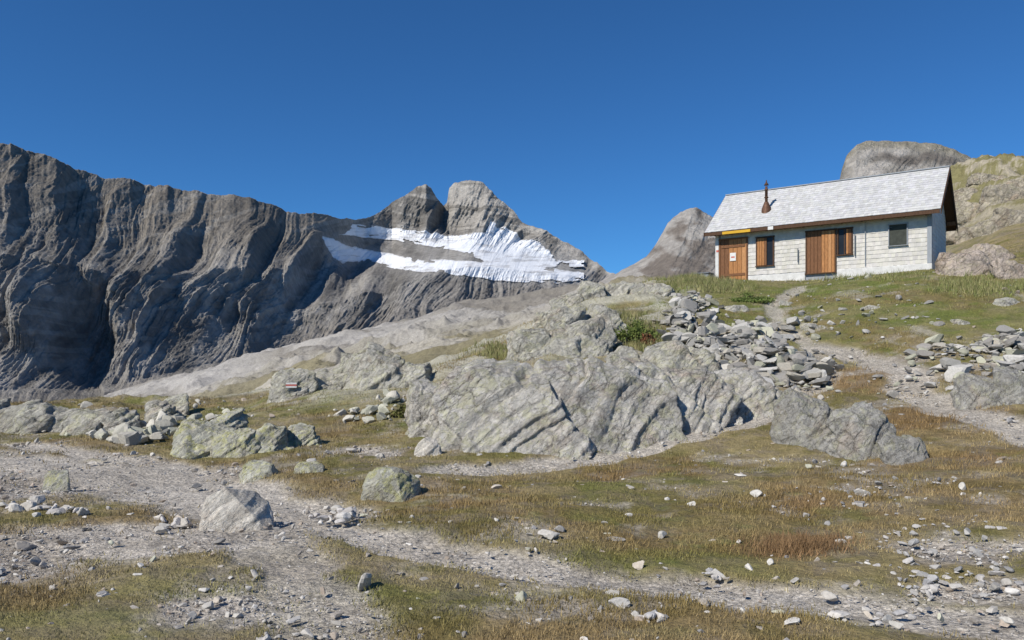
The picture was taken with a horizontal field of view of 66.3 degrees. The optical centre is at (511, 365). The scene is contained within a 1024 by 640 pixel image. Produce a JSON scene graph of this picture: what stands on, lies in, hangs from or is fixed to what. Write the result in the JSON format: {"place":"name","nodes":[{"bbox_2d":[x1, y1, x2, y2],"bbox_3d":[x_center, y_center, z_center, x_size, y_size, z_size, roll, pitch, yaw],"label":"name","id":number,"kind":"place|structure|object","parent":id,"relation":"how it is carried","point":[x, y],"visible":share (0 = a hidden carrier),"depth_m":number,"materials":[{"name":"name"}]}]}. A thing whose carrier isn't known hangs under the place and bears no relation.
{"place":"outdoors","nodes":[
{"label":"outdoors","id":0,"kind":"place"},
{"bbox_2d":[0,143,614,402],"bbox_3d":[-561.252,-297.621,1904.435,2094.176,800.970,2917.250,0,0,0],"label":"cliff massif","id":1,"kind":"structure","parent":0,"point":[109,285],"depth_m":1085.30,"materials":[{"name":"grey stone"}]},
{"bbox_2d":[322,221,583,283],"bbox_3d":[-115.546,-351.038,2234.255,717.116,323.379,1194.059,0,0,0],"label":"glacier","id":2,"kind":"object","parent":1,"relation":"on","point":[506,254],"visible":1,"depth_m":2251.61,"materials":[{"name":"white snow"}]},
{"bbox_2d":[0,153,1023,639],"bbox_3d":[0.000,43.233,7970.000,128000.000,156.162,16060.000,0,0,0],"label":"ground","id":3,"kind":"structure","parent":0,"point":[450,331],"depth_m":8.59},
{"bbox_2d":[0,398,80,434],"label":"rock outcrop","id":4,"kind":"object","parent":3,"relation":"on","point":[36,416],"visible":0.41,"depth_m":18.76,"materials":[{"name":"grey stone"}]},
{"bbox_2d":[42,469,70,491],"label":"boulder","id":5,"kind":"object","parent":3,"relation":"on","point":[56,481],"visible":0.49,"depth_m":10.16,"materials":[{"name":"grey stone"}]},
{"bbox_2d":[0,495,191,528],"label":"rock pile","id":6,"kind":"object","parent":3,"relation":"on","point":[34,502],"visible":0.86,"depth_m":8.40,"materials":[{"name":"stone"}]},
{"bbox_2d":[64,410,177,445],"bbox_3d":[-8.575,1.375,17.614,2.253,0.680,5.037,0,0,-42],"label":"rock pile","id":7,"kind":"object","parent":3,"relation":"on","point":[162,425],"visible":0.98,"depth_m":16.02,"materials":[{"name":"stone"}]},
{"bbox_2d":[59,393,189,435],"bbox_3d":[-9.527,1.537,19.760,2.111,1.544,4.588,0,0,0],"label":"rock outcrop","id":8,"kind":"object","parent":3,"relation":"on","point":[81,421],"visible":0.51,"depth_m":18.11,"materials":[{"name":"grey stone"}]},
{"bbox_2d":[0,388,407,432],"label":"rock pile","id":9,"kind":"object","parent":3,"relation":"on","point":[382,409],"visible":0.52,"depth_m":18.61,"materials":[{"name":"stone"}]},
{"bbox_2d":[198,487,273,531],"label":"pale boulder","id":10,"kind":"object","parent":3,"relation":"on","point":[230,509],"visible":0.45,"depth_m":7.81,"materials":[{"name":"grey stone"}]},
{"bbox_2d":[170,408,322,459],"bbox_3d":[-4.838,1.787,14.175,2.479,1.945,1.998,0,0,15],"label":"rock outcrop","id":11,"kind":"object","parent":3,"relation":"on","point":[229,434],"visible":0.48,"depth_m":13.89,"materials":[{"name":"grey rock"},{"name":"lichen"}]},
{"bbox_2d":[239,460,323,483],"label":"boulder","id":12,"kind":"object","parent":3,"relation":"on","point":[257,469],"visible":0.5,"depth_m":11.15,"materials":[{"name":"grey stone"}]},
{"bbox_2d":[308,506,366,524],"bbox_3d":[-1.767,1.579,8.239,0.650,0.160,0.919,0,0,-22],"label":"rock pile","id":13,"kind":"object","parent":3,"relation":"on","point":[343,515],"visible":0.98,"depth_m":8.03,"materials":[{"name":"stone"}]},
{"bbox_2d":[267,341,431,402],"bbox_3d":[-4.654,1.043,22.876,4.926,3.556,3.223,0,0,0],"label":"rock outcrop","id":14,"kind":"object","parent":3,"relation":"on","point":[370,365],"visible":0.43,"depth_m":22.38,"materials":[{"name":"grey stone"}]},
{"bbox_2d":[286,383,296,387],"bbox_3d":[-6.208,0.550,22.038,0.294,0.150,0.063,0,0,-15],"label":"trail blaze","id":15,"kind":"object","parent":14,"relation":"on","point":[291,385],"visible":1,"depth_m":22.02,"materials":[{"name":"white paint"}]},
{"bbox_2d":[360,466,420,501],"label":"lichen boulder","id":16,"kind":"object","parent":3,"relation":"on","point":[390,484],"visible":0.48,"depth_m":9.62,"materials":[{"name":"grey stone"}]},
{"bbox_2d":[389,404,405,417],"bbox_3d":[-2.453,1.021,17.438,0.629,0.335,0.460,0,0,45],"label":"shrub","id":17,"kind":"object","parent":3,"relation":"on","point":[400,412],"visible":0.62,"depth_m":17.31,"materials":[{"name":"green plant"}]},
{"bbox_2d":[414,436,441,456],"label":"boulder","id":18,"kind":"object","parent":3,"relation":"on","point":[428,445],"visible":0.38,"depth_m":12.91,"materials":[{"name":"grey stone"}]},
{"bbox_2d":[0,452,1013,635],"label":"meadow stones","id":19,"kind":"object","parent":3,"relation":"on","point":[638,565],"visible":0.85,"depth_m":6.30,"materials":[{"name":"grey stone"}]},
{"bbox_2d":[0,235,1023,639],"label":"grass","id":20,"kind":"structure","parent":3,"relation":"on","point":[578,477],"depth_m":8.06,"materials":[{"name":"green plant"}]},
{"bbox_2d":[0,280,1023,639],"bbox_3d":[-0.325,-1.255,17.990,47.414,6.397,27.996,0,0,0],"label":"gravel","id":21,"kind":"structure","parent":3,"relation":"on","point":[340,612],"depth_m":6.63,"materials":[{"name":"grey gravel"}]},
{"bbox_2d":[0,272,1023,639],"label":"scattered stones","id":22,"kind":"object","parent":3,"relation":"on","point":[548,534],"visible":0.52,"depth_m":6.51,"materials":[{"name":"grey stone"}]},
{"bbox_2d":[404,356,781,459],"bbox_3d":[0.997,2.004,16.509,7.902,4.461,7.910,0,0,-38],"label":"central rock outcrop","id":23,"kind":"object","parent":3,"relation":"on","point":[581,408],"visible":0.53,"depth_m":14.00,"materials":[{"name":"stone"}]},
{"bbox_2d":[532,281,674,327],"bbox_3d":[2.995,-1.698,28.030,4.453,3.569,9.429,0,0,32],"label":"rock outcrop","id":24,"kind":"object","parent":3,"relation":"on","point":[587,290],"visible":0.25,"depth_m":29.51,"materials":[{"name":"grey stone"}]},
{"bbox_2d":[504,306,720,370],"bbox_3d":[2.154,0.013,21.633,4.205,3.861,7.765,0,0,-22],"label":"rock outcrop","id":25,"kind":"object","parent":3,"relation":"on","point":[565,331],"visible":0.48,"depth_m":21.55,"materials":[{"name":"grey stone"}]},
{"bbox_2d":[613,317,660,342],"bbox_3d":[3.365,-1.007,23.342,2.498,0.978,1.532,0,0,0],"label":"shrub","id":26,"kind":"object","parent":3,"relation":"on","point":[637,330],"visible":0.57,"depth_m":23.08,"materials":[{"name":"green plant"}]},
{"bbox_2d":[640,332,655,345],"bbox_3d":[3.919,-0.750,22.624,0.498,0.526,0.637,0,0,0],"label":"shrub","id":27,"kind":"object","parent":3,"relation":"on","point":[647,336],"visible":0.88,"depth_m":22.58,"materials":[{"name":"green plant"}]},
{"bbox_2d":[694,272,713,276],"bbox_3d":[9.696,-4.275,39.791,0.900,0.850,0.710,0,0,36],"label":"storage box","id":28,"kind":"object","parent":3,"relation":"on","point":[707,273],"visible":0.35,"depth_m":39.42,"materials":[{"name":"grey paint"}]},
{"bbox_2d":[715,235,718,278],"bbox_3d":[10.350,-5.463,39.530,0.167,2.827,0.066,0,0,36],"label":"corner post","id":29,"kind":"object","parent":3,"relation":"on","point":[716,257],"visible":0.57,"depth_m":39.52,"materials":[{"name":"paint"}]},
{"bbox_2d":[718,236,747,240],"bbox_3d":[11.020,-6.326,39.036,1.498,0.079,0.091,0,0,36],"label":"door frame lintel","id":30,"kind":"structure","parent":29,"relation":"attached to","point":[732,238],"depth_m":39.02,"materials":[{"name":"brown wood"}]},
{"bbox_2d":[721,240,724,278],"bbox_3d":[10.586,-5.237,39.359,0.204,2.097,0.048,0,0,36],"label":"door plank","id":31,"kind":"object","parent":30,"relation":"attached to","point":[723,258],"depth_m":39.31,"materials":[{"name":"brown wood"}]},
{"bbox_2d":[725,240,728,277],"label":"door plank","id":32,"kind":"object","parent":30,"relation":"attached to","point":[726,258],"depth_m":39.23,"materials":[{"name":"brown wood"}]},
{"bbox_2d":[729,240,732,278],"bbox_3d":[10.937,-5.237,39.105,0.204,2.097,0.054,0,0,36],"label":"door plank","id":33,"kind":"object","parent":30,"relation":"attached to","point":[730,262],"depth_m":39.10,"materials":[{"name":"orange wood"}]},
{"bbox_2d":[721,273,744,276],"bbox_3d":[11.002,-4.529,39.010,1.198,0.120,0.018,0,0,36],"label":"door brace","id":34,"kind":"object","parent":33,"relation":"attached to","point":[736,274],"depth_m":38.96,"materials":[{"name":"brown wood"}]},
{"bbox_2d":[730,253,735,260],"bbox_3d":[10.993,-5.419,38.997,0.300,0.400,0.010,0,0,36],"label":"notice paper","id":35,"kind":"object","parent":33,"relation":"attached to","point":[731,255],"visible":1,"depth_m":39.00,"materials":[{"name":"white paper"}]},
{"bbox_2d":[733,239,737,278],"bbox_3d":[11.115,-5.237,38.982,0.204,2.097,0.046,0,0,36],"label":"door plank","id":36,"kind":"object","parent":30,"relation":"attached to","point":[735,263],"depth_m":38.96,"materials":[{"name":"orange wood"}]},
{"bbox_2d":[738,239,741,279],"bbox_3d":[11.289,-5.237,38.854,0.204,2.097,0.052,0,0,36],"label":"door plank","id":37,"kind":"object","parent":30,"relation":"attached to","point":[739,258],"depth_m":38.82,"materials":[{"name":"orange wood"}]},
{"bbox_2d":[742,238,745,279],"bbox_3d":[11.467,-5.237,38.730,0.204,2.097,0.048,0,0,36],"label":"door plank","id":38,"kind":"object","parent":30,"relation":"attached to","point":[744,258],"depth_m":38.69,"materials":[{"name":"orange wood"}]},
{"bbox_2d":[717,214,928,235],"bbox_3d":[14.076,-6.647,36.779,9.970,0.180,0.100,0,0,36],"label":"eave plate","id":39,"kind":"object","parent":29,"relation":"attached to","point":[827,224],"visible":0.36,"depth_m":36.28,"materials":[{"name":"brown wood"}]},
{"bbox_2d":[719,241,720,278],"bbox_3d":[10.463,-5.227,39.441,0.080,2.117,0.081,0,0,36],"label":"door frame jamb","id":40,"kind":"object","parent":3,"relation":"on","point":[719,259],"depth_m":39.41,"materials":[{"name":"brown wood"}]},
{"bbox_2d":[721,244,744,248],"bbox_3d":[11.002,-5.946,39.010,1.198,0.120,0.018,0,0,36],"label":"door brace top","id":41,"kind":"object","parent":40,"relation":"attached to","point":[739,245],"depth_m":39.02,"materials":[{"name":"brown wood"}]},
{"bbox_2d":[458,268,1023,560],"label":"tall grass","id":42,"kind":"structure","parent":3,"relation":"on","point":[802,541],"depth_m":25.20,"materials":[{"name":"green plant"}]},
{"bbox_2d":[652,290,844,392],"bbox_3d":[6.518,-1.002,23.014,4.815,3.365,12.178,0,0,0],"label":"scree pile","id":43,"kind":"object","parent":3,"relation":"on","point":[757,342],"visible":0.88,"depth_m":21.50,"materials":[{"name":"stone"}]},
{"bbox_2d":[727,292,775,302],"bbox_3d":[8.732,-2.489,28.354,1.493,0.562,1.713,0,0,36],"label":"shrub","id":44,"kind":"object","parent":3,"relation":"on","point":[761,299],"visible":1,"depth_m":28.12,"materials":[{"name":"green plant"}]},
{"bbox_2d":[748,272,804,280],"bbox_3d":[12.744,-3.860,37.816,2.724,1.120,0.069,0,0,36],"label":"foundation plinth","id":45,"kind":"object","parent":3,"relation":"on","point":[789,276],"visible":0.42,"depth_m":37.66,"materials":[{"name":"concrete"}]},
{"bbox_2d":[638,560,938,626],"bbox_3d":[1.972,1.591,5.604,2.342,0.114,1.597,0,0,0],"label":"rock pile","id":46,"kind":"object","parent":3,"relation":"on","point":[927,583],"visible":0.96,"depth_m":5.46,"materials":[{"name":"stone"}]},
{"bbox_2d":[719,230,911,279],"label":"wall","id":47,"kind":"structure","parent":3,"relation":"on","point":[817,276],"depth_m":36.63,"materials":[{"name":"grey paint"}]},
{"bbox_2d":[757,237,772,265],"bbox_3d":[12.325,-5.549,38.143,0.762,1.367,0.024,0,0,36],"label":"window left pane","id":48,"kind":"object","parent":47,"relation":"attached to","point":[769,250],"visible":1,"depth_m":38.01,"materials":[{"name":"glass"}]},
{"bbox_2d":[757,239,759,265],"bbox_3d":[12.040,-5.549,38.298,0.106,1.327,0.044,0,0,36],"label":"shutter board","id":49,"kind":"object","parent":48,"relation":"attached to","point":[758,252],"depth_m":38.27,"materials":[{"name":"orange wood"}]},
{"bbox_2d":[760,238,761,265],"bbox_3d":[12.134,-5.548,38.226,0.106,1.327,0.052,0,0,36],"label":"shutter board","id":50,"kind":"object","parent":48,"relation":"attached to","point":[760,251],"depth_m":38.20,"materials":[{"name":"orange wood"}]},
{"bbox_2d":[762,238,763,264],"bbox_3d":[12.233,-5.548,38.162,0.106,1.327,0.041,0,0,36],"label":"shutter board","id":51,"kind":"object","parent":48,"relation":"attached to","point":[762,251],"depth_m":38.15,"materials":[{"name":"orange wood"}]},
{"bbox_2d":[764,238,766,264],"bbox_3d":[12.327,-5.548,38.090,0.106,1.327,0.051,0,0,36],"label":"shutter board","id":52,"kind":"object","parent":48,"relation":"attached to","point":[765,251],"depth_m":38.07,"materials":[{"name":"brown wood"}]},
{"bbox_2d":[709,209,934,232],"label":"roof front","id":53,"kind":"structure","parent":47,"relation":"attached to","point":[826,220],"depth_m":36.00,"materials":[{"name":"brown wood"}]},
{"bbox_2d":[761,202,770,212],"bbox_3d":[12.618,-7.782,38.878,0.520,0.680,0.520,0,0,36],"label":"chimney flashing","id":54,"kind":"object","parent":53,"relation":"on","point":[766,207],"visible":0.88,"depth_m":38.71,"materials":[{"name":"brown metal"}]},
{"bbox_2d":[765,186,767,201],"bbox_3d":[12.618,-8.292,38.878,0.170,1.200,0.170,0,0,36],"label":"chimney pipe","id":55,"kind":"object","parent":54,"relation":"on","point":[766,192],"visible":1,"depth_m":38.82,"materials":[{"name":"metal"}]},
{"bbox_2d":[705,209,939,235],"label":"eave fascia","id":56,"kind":"structure","parent":53,"relation":"attached to","point":[843,220],"depth_m":35.62,"materials":[{"name":"brown wood"}]},
{"bbox_2d":[722,229,749,234],"bbox_3d":[10.987,-6.565,38.416,1.400,0.130,0.023,0,0,36],"label":"yellow sign","id":57,"kind":"object","parent":56,"relation":"attached to","point":[737,231],"visible":1,"depth_m":38.39,"materials":[{"name":"paint"}]},
{"bbox_2d":[704,167,948,232],"bbox_3d":[14.823,-7.889,37.592,10.499,2.433,3.076,0,0,36],"label":"roof shingles front","id":58,"kind":"object","parent":53,"relation":"attached to","point":[920,190],"visible":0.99,"depth_m":37.14,"materials":[{"name":"grey stone"}]},
{"bbox_2d":[941,168,949,213],"bbox_3d":[19.114,-7.760,34.532,0.030,2.600,3.020,0,0,36],"label":"bargeboard","id":59,"kind":"object","parent":53,"relation":"attached to","point":[945,191],"visible":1,"depth_m":34.34,"materials":[{"name":"brown wood"}]},
{"bbox_2d":[721,215,926,274],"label":"facade shingles","id":60,"kind":"object","parent":47,"relation":"attached to","point":[789,242],"visible":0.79,"depth_m":35.66,"materials":[{"name":"grey wood"}]},
{"bbox_2d":[865,222,865,265],"bbox_3d":[15.978,-5.500,35.451,0.025,2.000,0.030,0,0,36],"label":"cable","id":61,"kind":"object","parent":60,"relation":"attached to","point":[865,243],"visible":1,"depth_m":35.45,"materials":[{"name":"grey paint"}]},
{"bbox_2d":[839,228,850,254],"bbox_3d":[15.305,-5.695,36.014,0.558,1.172,0.025,0,0,36],"label":"window pane","id":62,"kind":"object","parent":47,"relation":"attached to","point":[841,241],"visible":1,"depth_m":36.09,"materials":[{"name":"glass"}]},
{"bbox_2d":[837,230,838,254],"bbox_3d":[15.038,-5.695,36.172,0.060,1.172,0.081,0,0,35],"label":"jamb window","id":63,"kind":"structure","parent":62,"relation":"attached to","point":[837,242],"depth_m":36.15,"materials":[{"name":"brown wood"}]},
{"bbox_2d":[846,229,848,253],"bbox_3d":[15.367,-5.695,35.905,0.098,1.132,0.052,0,0,36],"label":"shutter plank window","id":64,"kind":"structure","parent":62,"relation":"attached to","point":[847,241],"depth_m":35.88,"materials":[{"name":"orange wood"}]},
{"bbox_2d":[849,229,850,253],"bbox_3d":[15.457,-5.695,35.843,0.098,1.132,0.048,0,0,36],"label":"shutter plank window","id":65,"kind":"structure","parent":62,"relation":"attached to","point":[849,241],"depth_m":35.83,"materials":[{"name":"brown wood"}]},
{"bbox_2d":[851,228,852,253],"bbox_3d":[15.541,-5.695,35.813,0.060,1.172,0.081,0,0,36],"label":"jamb window","id":66,"kind":"structure","parent":62,"relation":"attached to","point":[851,240],"depth_m":35.78,"materials":[{"name":"brown wood"}]},
{"bbox_2d":[889,224,906,245],"bbox_3d":[17.111,-5.791,34.724,0.710,0.926,0.025,0,0,36],"label":"window right pane","id":67,"kind":"object","parent":47,"relation":"attached to","point":[898,234],"visible":1,"depth_m":34.71,"materials":[{"name":"grey glass"}]},
{"bbox_2d":[932,199,945,264],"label":"gable shingles","id":68,"kind":"object","parent":47,"relation":"attached to","point":[938,233],"visible":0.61,"depth_m":35.93,"materials":[{"name":"grey wood"}]},
{"bbox_2d":[943,176,956,231],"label":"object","id":69,"kind":"structure","parent":47,"relation":"on","point":[948,204],"depth_m":37.40,"materials":[{"name":"brown wood"}]},
{"bbox_2d":[726,165,949,195],"bbox_3d":[15.703,-9.107,38.824,10.500,0.045,0.180,0,0,36],"label":"ridge cap","id":70,"kind":"object","parent":69,"relation":"on","point":[841,180],"visible":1,"depth_m":38.36,"materials":[{"name":"grey paint"}]},
{"bbox_2d":[947,221,955,225],"bbox_3d":[21.258,-6.867,37.929,0.360,0.180,0.160,0,0,36],"label":"purlin","id":71,"kind":"object","parent":69,"relation":"attached to","point":[953,223],"visible":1,"depth_m":37.88,"materials":[{"name":"brown wood"}]},
{"bbox_2d":[950,167,957,232],"bbox_3d":[20.869,-7.760,36.990,0.030,2.600,3.020,0,0,36],"label":"bargeboard","id":72,"kind":"object","parent":69,"relation":"attached to","point":[953,199],"visible":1,"depth_m":36.86,"materials":[{"name":"brown wood"}]},
{"bbox_2d":[676,274,955,395],"bbox_3d":[10.816,-1.679,26.657,9.878,4.658,19.934,0,0,-11],"label":"rock pile","id":73,"kind":"object","parent":3,"relation":"on","point":[816,337],"visible":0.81,"depth_m":22.50,"materials":[{"name":"stone"}]},
{"bbox_2d":[769,387,928,465],"bbox_3d":[5.357,1.580,12.265,1.516,2.434,3.006,0,0,-25],"label":"grey boulder","id":74,"kind":"object","parent":3,"relation":"on","point":[861,430],"visible":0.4,"depth_m":12.08,"materials":[{"name":"grey stone"}]},
{"bbox_2d":[724,297,1018,330],"bbox_3d":[10.728,-1.528,24.553,8.422,1.595,4.261,0,0,41],"label":"rock outcrop","id":75,"kind":"object","parent":3,"relation":"on","point":[1006,301],"visible":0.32,"depth_m":23.57,"materials":[{"name":"grey stone"}]},
{"bbox_2d":[837,263,931,276],"bbox_3d":[16.598,-3.870,35.063,3.911,1.140,0.069,0,0,36],"label":"foundation plinth","id":76,"kind":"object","parent":3,"relation":"on","point":[882,269],"visible":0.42,"depth_m":35.02,"materials":[{"name":"concrete"}]},
{"bbox_2d":[805,272,836,274],"bbox_3d":[14.415,-4.315,36.593,1.419,0.041,0.121,0,0,36],"label":"double door frame sill","id":77,"kind":"structure","parent":76,"relation":"attached to","point":[820,273],"depth_m":36.53,"materials":[{"name":"brown wood"}]},
{"bbox_2d":[805,232,806,273],"bbox_3d":[13.890,-5.314,36.992,0.060,1.955,0.081,0,0,36],"label":"double door frame jamb","id":78,"kind":"object","parent":77,"relation":"on","point":[805,252],"visible":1,"depth_m":36.96,"materials":[{"name":"brown wood"}]},
{"bbox_2d":[807,232,810,273],"bbox_3d":[13.987,-5.314,36.934,0.152,1.955,0.041,0,0,36],"label":"double door left plank","id":79,"kind":"object","parent":77,"relation":"on","point":[808,252],"visible":1,"depth_m":36.92,"materials":[{"name":"brown wood"}]},
{"bbox_2d":[811,232,813,272],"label":"double door left plank","id":80,"kind":"object","parent":77,"relation":"on","point":[812,252],"visible":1,"depth_m":36.80,"materials":[{"name":"brown wood"}]},
{"bbox_2d":[814,231,817,272],"bbox_3d":[14.251,-5.314,36.741,0.152,1.955,0.049,0,0,36],"label":"double door left plank","id":81,"kind":"object","parent":77,"relation":"on","point":[815,251],"visible":1,"depth_m":36.70,"materials":[{"name":"brown wood"}]},
{"bbox_2d":[818,231,820,272],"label":"double door left plank","id":82,"kind":"object","parent":77,"relation":"on","point":[819,251],"visible":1,"depth_m":36.63,"materials":[{"name":"brown wood"}]},
{"bbox_2d":[822,231,824,272],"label":"door plank","id":83,"kind":"object","parent":77,"relation":"on","point":[823,251],"visible":1,"depth_m":36.46,"materials":[{"name":"orange wood"}]},
{"bbox_2d":[825,231,827,271],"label":"door plank","id":84,"kind":"object","parent":77,"relation":"on","point":[826,251],"visible":1,"depth_m":36.38,"materials":[{"name":"orange wood"}]},
{"bbox_2d":[828,230,830,271],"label":"door plank","id":85,"kind":"object","parent":77,"relation":"on","point":[829,250],"visible":1,"depth_m":36.32,"materials":[{"name":"orange wood"}]},
{"bbox_2d":[831,230,834,271],"bbox_3d":[14.852,-5.304,36.246,0.134,1.935,0.046,0,0,36],"label":"door plank","id":86,"kind":"object","parent":77,"relation":"on","point":[832,250],"visible":1,"depth_m":36.23,"materials":[{"name":"orange wood"}]},
{"bbox_2d":[835,229,836,271],"bbox_3d":[14.964,-5.314,36.225,0.060,1.955,0.081,0,0,36],"label":"double door frame jamb","id":87,"kind":"object","parent":77,"relation":"on","point":[835,250],"visible":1,"depth_m":36.19,"materials":[{"name":"brown wood"}]},
{"bbox_2d":[805,228,836,231],"bbox_3d":[14.424,-6.322,36.605,1.419,0.059,0.091,0,0,36],"label":"double door frame lintel","id":88,"kind":"structure","parent":87,"relation":"on","point":[821,230],"depth_m":36.52,"materials":[{"name":"brown wood"}]},
{"bbox_2d":[927,214,931,262],"bbox_3d":[18.096,-5.688,33.972,0.175,2.477,0.010,0,0,36],"label":"corner board","id":89,"kind":"object","parent":76,"relation":"on","point":[929,238],"visible":1,"depth_m":33.97,"materials":[{"name":"grey paint"}]},
{"bbox_2d":[764,476,1019,596],"bbox_3d":[3.617,1.498,7.763,2.196,0.278,4.897,0,0,19],"label":"rock pile","id":90,"kind":"object","parent":3,"relation":"on","point":[973,549],"visible":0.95,"depth_m":6.46,"materials":[{"name":"stone"}]},
{"bbox_2d":[840,141,970,179],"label":"rocky summit","id":91,"kind":"structure","parent":3,"relation":"on","point":[866,158],"depth_m":345.05,"materials":[{"name":"grey stone"}]},
{"bbox_2d":[903,325,1023,381],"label":"scree pile","id":92,"kind":"object","parent":3,"relation":"on","point":[1008,336],"visible":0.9,"depth_m":18.60,"materials":[{"name":"stone"}]},
{"bbox_2d":[934,243,1023,279],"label":"rock outcrop","id":93,"kind":"object","parent":3,"relation":"on","point":[984,258],"visible":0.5,"depth_m":29.46,"materials":[{"name":"grey stone"}]},
{"bbox_2d":[946,173,1023,244],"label":"rock outcrop","id":94,"kind":"object","parent":3,"relation":"on","point":[996,194],"visible":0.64,"depth_m":56.70,"materials":[{"name":"grey stone"}]},
{"bbox_2d":[950,366,1023,409],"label":"boulder","id":95,"kind":"object","parent":3,"relation":"on","point":[1004,385],"visible":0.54,"depth_m":14.56,"materials":[{"name":"grey stone"}]},
{"bbox_3d":[11.012,-4.140,39.024,1.498,0.055,0.121,0,0,36],"label":"door frame sill","id":96,"kind":"object","parent":3,"relation":"on","visible":0},
{"bbox_2d":[746,238,747,279],"bbox_3d":[11.584,-5.227,38.639,0.080,2.117,0.081,0,0,36],"label":"door frame jamb","id":97,"kind":"object","parent":96,"relation":"on","point":[746,258],"depth_m":38.61,"materials":[{"name":"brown wood"}]},
{"bbox_2d":[0,0,1023,273],"label":"sky","id":98,"kind":"structure","parent":0,"point":[598,123],"materials":[{"name":"blue"}]},
{"bbox_2d":[598,207,714,282],"bbox_3d":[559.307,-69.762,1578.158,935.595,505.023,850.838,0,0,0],"label":"distant peak","id":99,"kind":"structure","parent":0,"point":[683,245],"depth_m":1436.54,"materials":[{"name":"grey stone"}]}
]}

